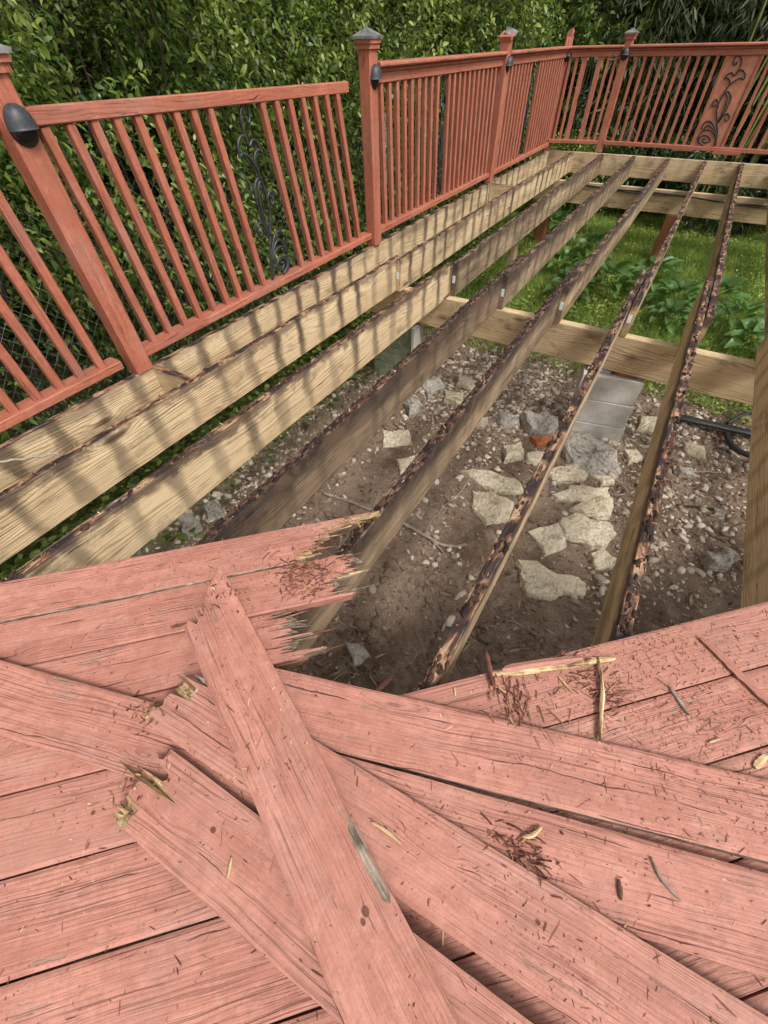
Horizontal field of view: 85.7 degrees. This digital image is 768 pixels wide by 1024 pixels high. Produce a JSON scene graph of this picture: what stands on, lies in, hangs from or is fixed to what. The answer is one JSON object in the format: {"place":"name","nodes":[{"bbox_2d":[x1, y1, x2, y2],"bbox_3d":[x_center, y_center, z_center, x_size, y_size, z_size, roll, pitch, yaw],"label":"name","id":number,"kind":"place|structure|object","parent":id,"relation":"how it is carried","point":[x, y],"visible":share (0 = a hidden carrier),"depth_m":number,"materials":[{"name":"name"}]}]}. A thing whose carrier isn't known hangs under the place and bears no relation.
{"place":"outdoors","nodes":[
{"label":"outdoors","id":0,"kind":"place"},
{"bbox_2d":[0,58,767,1022],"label":"ground","id":1,"kind":"structure","parent":0,"point":[474,550],"depth_m":2.60,"materials":[{"name":"soil"}]},
{"bbox_2d":[0,236,69,377],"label":"hedge shrub","id":2,"kind":"object","parent":1,"relation":"on","point":[11,336],"visible":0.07,"depth_m":3.50,"materials":[{"name":"green plant"}]},
{"bbox_2d":[0,0,170,443],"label":"hedge shrub","id":3,"kind":"object","parent":1,"relation":"on","point":[42,53],"visible":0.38,"depth_m":2.30,"materials":[{"name":"green plant"}]},
{"bbox_2d":[0,0,275,363],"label":"hedge shrub","id":4,"kind":"object","parent":1,"relation":"on","point":[92,79],"visible":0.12,"depth_m":3.76,"materials":[{"name":"green plant"}]},
{"bbox_2d":[0,0,313,242],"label":"backdrop tree","id":5,"kind":"object","parent":1,"relation":"on","point":[92,141],"visible":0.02,"depth_m":5.24,"materials":[{"name":"green plant"}]},
{"bbox_2d":[0,0,329,375],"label":"hedge shrub","id":6,"kind":"object","parent":1,"relation":"on","point":[234,41],"visible":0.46,"depth_m":2.54,"materials":[{"name":"green plant"}]},
{"bbox_2d":[177,509,202,539],"bbox_3d":[-1.254,0.054,2.656,0.120,0.139,0.211,-26,53,-20],"label":"rubble stone","id":7,"kind":"object","parent":1,"relation":"on","point":[189,519],"visible":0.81,"depth_m":2.62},
{"bbox_2d":[0,114,387,442],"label":"chain link fence","id":8,"kind":"object","parent":1,"relation":"on","point":[155,274],"visible":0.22,"depth_m":2.69,"materials":[{"name":"metal"}]},
{"bbox_2d":[34,0,384,311],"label":"hedge shrub","id":9,"kind":"object","parent":1,"relation":"on","point":[285,41],"visible":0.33,"depth_m":3.19,"materials":[{"name":"green plant"}]},
{"bbox_2d":[202,499,224,519],"bbox_3d":[-1.129,-0.019,2.725,0.123,0.121,0.154,-23,52,-18],"label":"rubble stone","id":10,"kind":"object","parent":1,"relation":"on","point":[213,509],"visible":0.98,"depth_m":2.69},
{"bbox_2d":[83,0,385,260],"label":"hedge shrub","id":11,"kind":"object","parent":1,"relation":"on","point":[302,73],"visible":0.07,"depth_m":4.73,"materials":[{"name":"green plant"}]},
{"bbox_2d":[0,214,532,581],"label":"ground cover","id":12,"kind":"object","parent":1,"relation":"on","point":[240,403],"visible":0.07,"depth_m":3.19,"materials":[{"name":"green plant"}]},
{"bbox_2d":[203,0,461,273],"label":"hedge shrub","id":13,"kind":"object","parent":1,"relation":"on","point":[365,12],"visible":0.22,"depth_m":3.72,"materials":[{"name":"green plant"}]},
{"bbox_2d":[345,642,370,666],"bbox_3d":[-0.130,0.712,2.112,0.098,0.072,0.134,-20,51,-15],"label":"rubble stone","id":14,"kind":"object","parent":1,"relation":"on","point":[359,654],"visible":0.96,"depth_m":2.09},
{"bbox_2d":[233,0,490,179],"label":"backdrop tree","id":15,"kind":"object","parent":1,"relation":"on","point":[413,11],"depth_m":7.11,"materials":[{"name":"green plant"}]},
{"bbox_2d":[0,318,749,926],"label":"soil clods","id":16,"kind":"object","parent":1,"relation":"on","point":[378,624],"visible":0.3,"depth_m":2.64,"materials":[{"name":"soil"}]},
{"bbox_2d":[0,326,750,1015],"bbox_3d":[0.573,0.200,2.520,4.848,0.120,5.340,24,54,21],"label":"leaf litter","id":17,"kind":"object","parent":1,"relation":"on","point":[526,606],"visible":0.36,"depth_m":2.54,"materials":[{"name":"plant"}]},
{"bbox_2d":[21,328,742,958],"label":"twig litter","id":18,"kind":"object","parent":1,"relation":"on","point":[381,564],"visible":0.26,"depth_m":2.61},
{"bbox_2d":[0,150,767,1023],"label":"wooden deck","id":19,"kind":"structure","parent":1,"relation":"on","point":[236,982],"depth_m":1.32,"materials":[{"name":"paint"}]},
{"bbox_2d":[0,44,152,374],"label":"railing post","id":20,"kind":"object","parent":19,"relation":"on","point":[23,144],"visible":1,"depth_m":1.56,"materials":[{"name":"wood"}]},
{"bbox_2d":[0,190,123,432],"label":"railing span","id":21,"kind":"object","parent":20,"relation":"attached to","point":[35,402],"visible":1,"depth_m":1.70,"materials":[{"name":"wood"}]},
{"bbox_2d":[24,81,371,355],"bbox_3d":[-0.672,-1.773,2.333,0.092,0.895,2.160,24,54,21],"label":"railing span","id":22,"kind":"object","parent":20,"relation":"attached to","point":[67,116],"visible":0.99,"depth_m":2.07,"materials":[{"name":"wood"}]},
{"bbox_2d":[85,530,349,849],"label":"rot crumbs","id":23,"kind":"object","parent":19,"relation":"on","point":[132,780],"visible":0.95,"depth_m":0.94,"materials":[{"name":"brown wood"}]},
{"bbox_2d":[263,536,352,602],"bbox_3d":[-0.244,0.174,1.233,0.253,0.044,0.234,24,54,21],"label":"fibre heap","id":24,"kind":"object","parent":19,"relation":"on","point":[312,570],"visible":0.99,"depth_m":1.22,"materials":[{"name":"brown wood"}]},
{"bbox_2d":[351,27,382,245],"bbox_3d":[-0.081,-2.496,2.862,0.163,1.114,0.141,24,54,21],"label":"railing post","id":25,"kind":"object","parent":19,"relation":"on","point":[370,74],"visible":0.99,"depth_m":2.73,"materials":[{"name":"wood"}]},
{"bbox_2d":[1,155,740,689],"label":"rotten crumbs","id":26,"kind":"object","parent":19,"relation":"on","point":[435,443],"visible":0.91,"depth_m":1.71,"materials":[{"name":"brown wood"}]},
{"bbox_2d":[2,154,744,689],"bbox_3d":[1.924,-1.806,2.971,3.338,0.055,7.820,24,54,21],"label":"black rot","id":27,"kind":"object","parent":19,"relation":"on","point":[432,668],"visible":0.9,"depth_m":1.62,"materials":[{"name":"wood"}]},
{"bbox_2d":[0,660,767,977],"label":"loose board","id":28,"kind":"object","parent":19,"relation":"on","point":[30,699],"visible":0.55,"depth_m":0.78,"materials":[{"name":"paint"}]},
{"bbox_2d":[111,749,534,1023],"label":"loose board","id":29,"kind":"object","parent":28,"relation":"on","point":[242,901],"visible":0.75,"depth_m":0.74,"materials":[{"name":"paint"}]},
{"bbox_2d":[184,566,459,1023],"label":"loose board","id":30,"kind":"object","parent":29,"relation":"on","point":[355,905],"visible":0.99,"depth_m":0.74,"materials":[{"name":"paint"}]},
{"bbox_2d":[144,675,767,1023],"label":"loose board","id":31,"kind":"object","parent":28,"relation":"on","point":[682,994],"visible":0.77,"depth_m":0.70,"materials":[{"name":"paint"}]},
{"bbox_2d":[481,812,582,898],"bbox_3d":[0.270,0.620,0.763,0.080,0.032,0.186,-32,55,-24],"label":"fibre heap","id":32,"kind":"object","parent":28,"relation":"on","point":[517,855],"visible":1,"depth_m":0.77,"materials":[{"name":"brown wood"}]},
{"bbox_2d":[483,27,517,182],"bbox_3d":[1.164,-4.053,4.190,0.155,1.123,0.143,24,54,21],"label":"railing post","id":33,"kind":"object","parent":19,"relation":"on","point":[506,37],"visible":0.94,"depth_m":4.08,"materials":[{"name":"wood"}]},
{"bbox_2d":[377,51,508,233],"bbox_3d":[0.520,-3.262,3.582,0.142,0.927,2.270,24,54,21],"label":"railing span","id":34,"kind":"object","parent":33,"relation":"attached to","point":[468,97],"visible":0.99,"depth_m":3.45,"materials":[{"name":"wood"}]},
{"bbox_2d":[494,46,570,174],"bbox_3d":[1.702,-4.729,4.839,0.142,0.927,2.100,24,54,21],"label":"railing span","id":35,"kind":"object","parent":33,"relation":"attached to","point":[549,60],"visible":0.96,"depth_m":4.77,"materials":[{"name":"wood"}]},
{"bbox_2d":[454,674,570,748],"bbox_3d":[0.307,0.448,0.948,0.240,0.040,0.190,-16,50,-12],"label":"fibre heap","id":36,"kind":"object","parent":19,"relation":"on","point":[515,704],"visible":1,"depth_m":0.97,"materials":[{"name":"brown wood"}]},
{"bbox_2d":[275,668,767,863],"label":"loose board","id":37,"kind":"object","parent":19,"relation":"on","point":[374,712],"visible":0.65,"depth_m":0.86,"materials":[{"name":"paint"}]},
{"bbox_2d":[0,511,767,1023],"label":"wood chips","id":38,"kind":"object","parent":37,"relation":"on","point":[506,769],"visible":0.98,"depth_m":0.88,"materials":[{"name":"wood"}]},
{"bbox_2d":[493,657,615,675],"bbox_3d":[0.418,0.380,1.022,0.316,0.008,0.023,-7,49,-4],"label":"wood splinter","id":39,"kind":"object","parent":19,"relation":"on","point":[532,671],"visible":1,"depth_m":1.02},
{"bbox_2d":[501,656,582,671],"bbox_3d":[0.391,0.374,1.022,0.206,0.010,0.021,-7,49,-4],"label":"wood splinter","id":40,"kind":"object","parent":39,"relation":"on","point":[520,666],"visible":1,"depth_m":1.02,"materials":[{"name":"paint"}]},
{"bbox_2d":[542,27,574,149],"bbox_3d":[2.286,-5.468,5.404,0.113,1.121,0.150,0,49,2],"label":"railing post","id":41,"kind":"object","parent":19,"relation":"on","point":[568,39],"visible":0.62,"depth_m":5.32,"materials":[{"name":"wood"}]},
{"bbox_2d":[548,45,624,143],"bbox_3d":[2.578,-5.357,5.344,0.639,0.892,0.135,14,51,14],"label":"railing span","id":42,"kind":"object","parent":41,"relation":"attached to","point":[585,52],"visible":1,"depth_m":5.28,"materials":[{"name":"wood"}]},
{"bbox_2d":[554,650,640,710],"bbox_3d":[0.513,0.404,0.997,0.196,0.018,0.129,13,50,12],"label":"fibre heap","id":43,"kind":"object","parent":19,"relation":"on","point":[596,690],"visible":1,"depth_m":0.99,"materials":[{"name":"brown wood"}]},
{"bbox_2d":[597,655,604,739],"bbox_3d":[0.509,0.430,0.969,0.016,0.010,0.195,12,50,12],"label":"wood splinter","id":44,"kind":"object","parent":19,"relation":"on","point":[601,706],"visible":1,"depth_m":0.96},
{"bbox_2d":[595,28,638,151],"bbox_3d":[2.913,-5.280,5.233,0.141,1.098,0.163,24,54,21],"label":"railing post","id":45,"kind":"object","parent":19,"relation":"on","point":[631,35],"visible":0.99,"depth_m":5.17,"materials":[{"name":"wood"}]},
{"bbox_2d":[603,41,767,155],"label":"railing span","id":46,"kind":"object","parent":45,"relation":"attached to","point":[742,61],"visible":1,"depth_m":4.87,"materials":[{"name":"wood"}]},
{"bbox_2d":[586,185,766,208],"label":"beam","id":47,"kind":"structure","parent":19,"relation":"on","point":[670,194],"depth_m":5.07,"materials":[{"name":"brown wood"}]},
{"bbox_2d":[699,637,767,705],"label":"wood splinter","id":48,"kind":"object","parent":19,"relation":"on","point":[732,667],"visible":1,"depth_m":1.00,"materials":[{"name":"paint"}]},
{"bbox_2d":[302,0,484,222],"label":"hedge shrub","id":49,"kind":"object","parent":1,"relation":"on","point":[375,29],"visible":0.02,"depth_m":6.09,"materials":[{"name":"green plant"}]},
{"bbox_2d":[308,0,479,245],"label":"hedge shrub","id":50,"kind":"object","parent":1,"relation":"on","point":[449,39],"visible":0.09,"depth_m":4.61,"materials":[{"name":"green plant"}]},
{"bbox_2d":[322,492,466,551],"bbox_3d":[0.026,0.070,2.679,1.035,0.070,0.123,19,52,17],"label":"branch","id":51,"kind":"object","parent":1,"relation":"on","point":[435,542],"visible":0.89,"depth_m":2.62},
{"bbox_2d":[382,430,412,447],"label":"flagstone","id":52,"kind":"object","parent":1,"relation":"on","point":[397,438],"visible":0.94,"depth_m":3.20,"materials":[{"name":"stone"}]},
{"bbox_2d":[374,323,423,374],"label":"block pier","id":53,"kind":"structure","parent":1,"relation":"on","point":[397,350],"depth_m":3.60,"materials":[{"name":"concrete"}]},
{"bbox_2d":[396,455,414,474],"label":"flagstone","id":54,"kind":"object","parent":1,"relation":"on","point":[403,464],"visible":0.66,"depth_m":3.00,"materials":[{"name":"stone"}]},
{"bbox_2d":[403,394,424,417],"bbox_3d":[0.247,-0.895,3.454,0.154,0.117,0.201,-14,50,-11],"label":"rubble stone","id":55,"kind":"object","parent":1,"relation":"on","point":[413,406],"visible":0.94,"depth_m":3.42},
{"bbox_2d":[421,376,444,398],"bbox_3d":[0.443,-1.127,3.670,0.274,0.081,0.222,-23,52,-18],"label":"rubble stone","id":56,"kind":"object","parent":1,"relation":"on","point":[430,387],"visible":0.87,"depth_m":3.65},
{"bbox_2d":[444,389,462,406],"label":"flagstone","id":57,"kind":"object","parent":1,"relation":"on","point":[453,398],"visible":0.94,"depth_m":3.52,"materials":[{"name":"stone"}]},
{"bbox_2d":[456,375,474,389],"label":"flagstone","id":58,"kind":"object","parent":1,"relation":"on","point":[465,382],"visible":0.91,"depth_m":3.66,"materials":[{"name":"stone"}]},
{"bbox_2d":[385,0,556,217],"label":"hedge shrub","id":59,"kind":"object","parent":1,"relation":"on","point":[478,10],"visible":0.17,"depth_m":5.08,"materials":[{"name":"green plant"}]},
{"bbox_2d":[459,469,522,495],"bbox_3d":[0.742,-0.220,2.881,0.473,0.057,0.201,24,54,21],"label":"flagstone","id":60,"kind":"object","parent":1,"relation":"on","point":[492,481],"visible":0.99,"depth_m":2.84,"materials":[{"name":"stone"}]},
{"bbox_2d":[414,0,569,207],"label":"hedge shrub","id":61,"kind":"object","parent":1,"relation":"on","point":[549,42],"visible":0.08,"depth_m":5.84,"materials":[{"name":"green plant"}]},
{"bbox_2d":[471,491,513,524],"bbox_3d":[0.720,-0.030,2.743,0.282,0.058,0.289,7,49,8],"label":"flagstone","id":62,"kind":"object","parent":1,"relation":"on","point":[488,508],"visible":0.97,"depth_m":2.72,"materials":[{"name":"stone"}]},
{"bbox_2d":[497,411,519,428],"bbox_3d":[1.008,-0.752,3.342,0.171,0.061,0.210,4,49,5],"label":"rubble stone","id":63,"kind":"object","parent":1,"relation":"on","point":[505,420],"visible":0.98,"depth_m":3.31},
{"bbox_2d":[502,441,523,463],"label":"flagstone","id":64,"kind":"object","parent":1,"relation":"on","point":[513,452],"visible":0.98,"depth_m":3.01,"materials":[{"name":"stone"}]},
{"bbox_2d":[525,451,544,465],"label":"flagstone","id":65,"kind":"object","parent":1,"relation":"on","point":[534,457],"visible":0.62,"depth_m":3.00,"materials":[{"name":"stone"}]},
{"bbox_2d":[520,409,558,436],"bbox_3d":[1.231,-0.699,3.231,0.264,0.142,0.258,-6,49,-4],"label":"rubble stone","id":66,"kind":"object","parent":1,"relation":"on","point":[544,423],"visible":0.96,"depth_m":3.19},
{"bbox_2d":[529,434,550,447],"bbox_3d":[1.202,-0.537,3.145,0.157,0.057,0.108,-3,49,-1],"label":"brick piece","id":67,"kind":"object","parent":1,"relation":"on","point":[538,441],"visible":0.91,"depth_m":3.13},
{"bbox_2d":[527,522,566,556],"bbox_3d":[1.036,0.165,2.566,0.223,0.064,0.199,-16,50,-12],"label":"flagstone","id":68,"kind":"object","parent":1,"relation":"on","point":[550,540],"visible":1,"depth_m":2.55,"materials":[{"name":"stone"}]},
{"bbox_2d":[515,560,586,600],"bbox_3d":[0.930,0.409,2.361,0.426,0.057,0.262,24,54,21],"label":"flagstone","id":69,"kind":"object","parent":1,"relation":"on","point":[538,580],"visible":0.99,"depth_m":2.34,"materials":[{"name":"stone"}]},
{"bbox_2d":[535,210,575,237],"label":"hosta plant","id":70,"kind":"object","parent":1,"relation":"on","point":[559,216],"visible":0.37,"depth_m":6.28,"materials":[{"name":"green plant"}]},
{"bbox_2d":[365,201,764,422],"bbox_3d":[3.128,-3.124,5.365,5.872,0.154,5.829,24,54,21],"label":"clover","id":71,"kind":"object","parent":1,"relation":"on","point":[640,326],"visible":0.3,"depth_m":4.91,"materials":[{"name":"green plant"}]},
{"bbox_2d":[547,246,582,272],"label":"hosta plant","id":72,"kind":"object","parent":1,"relation":"on","point":[567,251],"visible":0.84,"depth_m":5.25,"materials":[{"name":"green plant"}]},
{"bbox_2d":[367,199,765,424],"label":"grass","id":73,"kind":"structure","parent":1,"relation":"on","point":[627,251],"depth_m":5.32,"materials":[{"name":"plant"}]},
{"bbox_2d":[548,464,587,483],"bbox_3d":[1.283,-0.265,2.903,0.273,0.058,0.169,-3,49,-1],"label":"flagstone","id":74,"kind":"object","parent":1,"relation":"on","point":[571,474],"visible":0.95,"depth_m":2.87,"materials":[{"name":"stone"}]},
{"bbox_2d":[542,267,594,301],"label":"hosta plant","id":75,"kind":"object","parent":1,"relation":"on","point":[558,278],"visible":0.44,"depth_m":4.80,"materials":[{"name":"green plant"}]},
{"bbox_2d":[524,128,618,218],"bbox_3d":[3.073,-5.617,6.981,1.630,1.280,1.424,24,54,21],"label":"bush","id":76,"kind":"object","parent":1,"relation":"on","point":[573,147],"visible":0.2,"depth_m":6.70,"materials":[{"name":"green plant"}]},
{"bbox_2d":[550,485,609,503],"bbox_3d":[1.324,-0.124,2.776,0.430,0.059,0.152,-4,49,-2],"label":"flagstone","id":77,"kind":"object","parent":1,"relation":"on","point":[571,494],"visible":0.91,"depth_m":2.75,"materials":[{"name":"stone"}]},
{"bbox_2d":[479,0,687,165],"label":"backdrop tree","id":78,"kind":"object","parent":1,"relation":"on","point":[619,4],"visible":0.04,"depth_m":7.79,"materials":[{"name":"green plant"}]},
{"bbox_2d":[558,512,616,550],"bbox_3d":[1.260,0.107,2.582,0.344,0.057,0.260,24,54,21],"label":"flagstone","id":79,"kind":"object","parent":1,"relation":"on","point":[584,531],"visible":0.96,"depth_m":2.55,"materials":[{"name":"stone"}]},
{"bbox_2d":[568,496,613,519],"bbox_3d":[1.376,-0.017,2.666,0.177,0.058,0.316,64,74,39],"label":"flagstone","id":80,"kind":"object","parent":1,"relation":"on","point":[599,508],"visible":1,"depth_m":2.65,"materials":[{"name":"stone"}]},
{"bbox_2d":[561,428,621,478],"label":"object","id":81,"kind":"object","parent":1,"relation":"on","point":[584,451],"visible":0.81,"depth_m":3.00,"materials":[{"name":"stone"}]},
{"bbox_2d":[571,364,644,442],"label":"block pier","id":82,"kind":"structure","parent":81,"relation":"on","point":[607,409],"depth_m":2.97,"materials":[{"name":"concrete"}]},
{"bbox_2d":[572,232,612,259],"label":"hosta plant","id":83,"kind":"object","parent":1,"relation":"on","point":[595,236],"visible":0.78,"depth_m":5.69,"materials":[{"name":"green plant"}]},
{"bbox_2d":[508,0,693,177],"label":"evergreen shrub","id":84,"kind":"object","parent":1,"relation":"on","point":[590,37],"visible":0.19,"depth_m":6.41,"materials":[{"name":"green plant"}]},
{"bbox_2d":[588,473,614,486],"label":"flagstone","id":85,"kind":"object","parent":1,"relation":"on","point":[607,480],"visible":1,"depth_m":2.82,"materials":[{"name":"stone"}]},
{"bbox_2d":[589,549,616,570],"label":"flagstone","id":86,"kind":"object","parent":1,"relation":"on","point":[601,560],"visible":0.98,"depth_m":2.41,"materials":[{"name":"stone"}]},
{"bbox_2d":[590,260,638,297],"bbox_3d":[2.665,-2.787,4.832,0.742,0.317,0.646,24,54,21],"label":"hosta plant","id":87,"kind":"object","parent":1,"relation":"on","point":[618,268],"visible":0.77,"depth_m":4.76,"materials":[{"name":"green plant"}]},
{"bbox_2d":[622,449,642,465],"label":"flagstone","id":88,"kind":"object","parent":1,"relation":"on","point":[633,455],"visible":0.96,"depth_m":3.01,"materials":[{"name":"stone"}]},
{"bbox_2d":[570,123,701,214],"bbox_3d":[4.027,-5.578,6.872,2.003,1.353,1.426,24,54,21],"label":"bush","id":89,"kind":"object","parent":1,"relation":"on","point":[633,152],"visible":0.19,"depth_m":6.52,"materials":[{"name":"green plant"}]},
{"bbox_2d":[635,416,657,434],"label":"flagstone","id":90,"kind":"object","parent":1,"relation":"on","point":[647,424],"visible":0.88,"depth_m":3.26,"materials":[{"name":"stone"}]},
{"bbox_2d":[619,254,683,291],"bbox_3d":[3.197,-2.851,4.886,0.679,0.292,0.690,2,49,3],"label":"hosta plant","id":91,"kind":"object","parent":1,"relation":"on","point":[668,262],"visible":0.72,"depth_m":4.85,"materials":[{"name":"green plant"}]},
{"bbox_2d":[573,0,751,184],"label":"bamboo clump","id":92,"kind":"object","parent":1,"relation":"on","point":[672,13],"visible":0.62,"depth_m":6.11,"materials":[{"name":"green plant"}]},
{"bbox_2d":[642,298,690,334],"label":"hosta plant","id":93,"kind":"object","parent":1,"relation":"on","point":[673,304],"visible":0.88,"depth_m":4.23,"materials":[{"name":"green plant"}]},
{"bbox_2d":[644,279,703,312],"bbox_3d":[3.230,-2.372,4.493,0.636,0.281,0.609,-21,51,-16],"label":"hosta plant","id":94,"kind":"object","parent":1,"relation":"on","point":[674,286],"visible":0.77,"depth_m":4.46,"materials":[{"name":"green plant"}]},
{"bbox_2d":[605,0,767,189],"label":"evergreen shrub","id":95,"kind":"object","parent":1,"relation":"on","point":[709,18],"visible":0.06,"depth_m":6.59,"materials":[{"name":"green plant"}]},
{"bbox_2d":[683,442,706,462],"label":"flagstone","id":96,"kind":"object","parent":1,"relation":"on","point":[697,452],"visible":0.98,"depth_m":3.08,"materials":[{"name":"stone"}]},
{"bbox_2d":[630,0,767,186],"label":"bamboo clump","id":97,"kind":"object","parent":1,"relation":"on","point":[741,15],"visible":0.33,"depth_m":5.95,"materials":[{"name":"green plant"}]},
{"bbox_2d":[647,126,767,237],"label":"bush","id":98,"kind":"object","parent":1,"relation":"on","point":[684,186],"visible":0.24,"depth_m":6.08,"materials":[{"name":"green plant"}]},
{"bbox_2d":[680,412,751,457],"bbox_3d":[2.847,-0.561,3.075,1.318,0.092,0.597,24,54,21],"label":"drain pipe","id":99,"kind":"object","parent":1,"relation":"on","point":[727,429],"visible":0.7,"depth_m":3.16,"materials":[{"name":"black plastic"}]},
{"bbox_2d":[698,546,739,572],"bbox_3d":[1.938,0.267,2.381,0.208,0.110,0.139,-13,50,-10],"label":"rubble stone","id":100,"kind":"object","parent":1,"relation":"on","point":[721,558],"visible":1,"depth_m":2.36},
{"bbox_2d":[689,275,751,313],"bbox_3d":[3.720,-2.443,4.570,0.611,0.305,0.569,-30,54,-22],"label":"hosta plant","id":101,"kind":"object","parent":1,"relation":"on","point":[730,283],"visible":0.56,"depth_m":4.49,"materials":[{"name":"green plant"}]},
{"bbox_2d":[680,0,767,224],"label":"bamboo clump","id":102,"kind":"object","parent":1,"relation":"on","point":[747,143],"visible":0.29,"depth_m":5.66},
{"bbox_2d":[683,0,767,197],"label":"bamboo clump","id":103,"kind":"object","parent":1,"relation":"on","point":[764,125],"visible":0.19,"depth_m":5.80,"materials":[{"name":"green plant"}]},
{"bbox_2d":[700,0,767,196],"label":"evergreen shrub","id":104,"kind":"object","parent":1,"relation":"on","point":[761,158],"visible":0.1,"depth_m":6.47,"materials":[{"name":"green plant"}]},
{"bbox_2d":[713,299,764,340],"bbox_3d":[3.558,-1.971,4.130,0.616,0.302,0.622,24,54,21],"label":"hosta plant","id":105,"kind":"object","parent":1,"relation":"on","point":[751,308],"visible":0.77,"depth_m":4.09,"materials":[{"name":"green plant"}]},
{"bbox_2d":[719,317,764,347],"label":"hosta plant","id":106,"kind":"object","parent":1,"relation":"on","point":[751,326],"visible":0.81,"depth_m":3.89,"materials":[{"name":"green plant"}]},
{"bbox_2d":[37,313,750,668],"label":"gravel","id":107,"kind":"structure","parent":0,"point":[491,425],"depth_m":3.02,"materials":[{"name":"gravel"}]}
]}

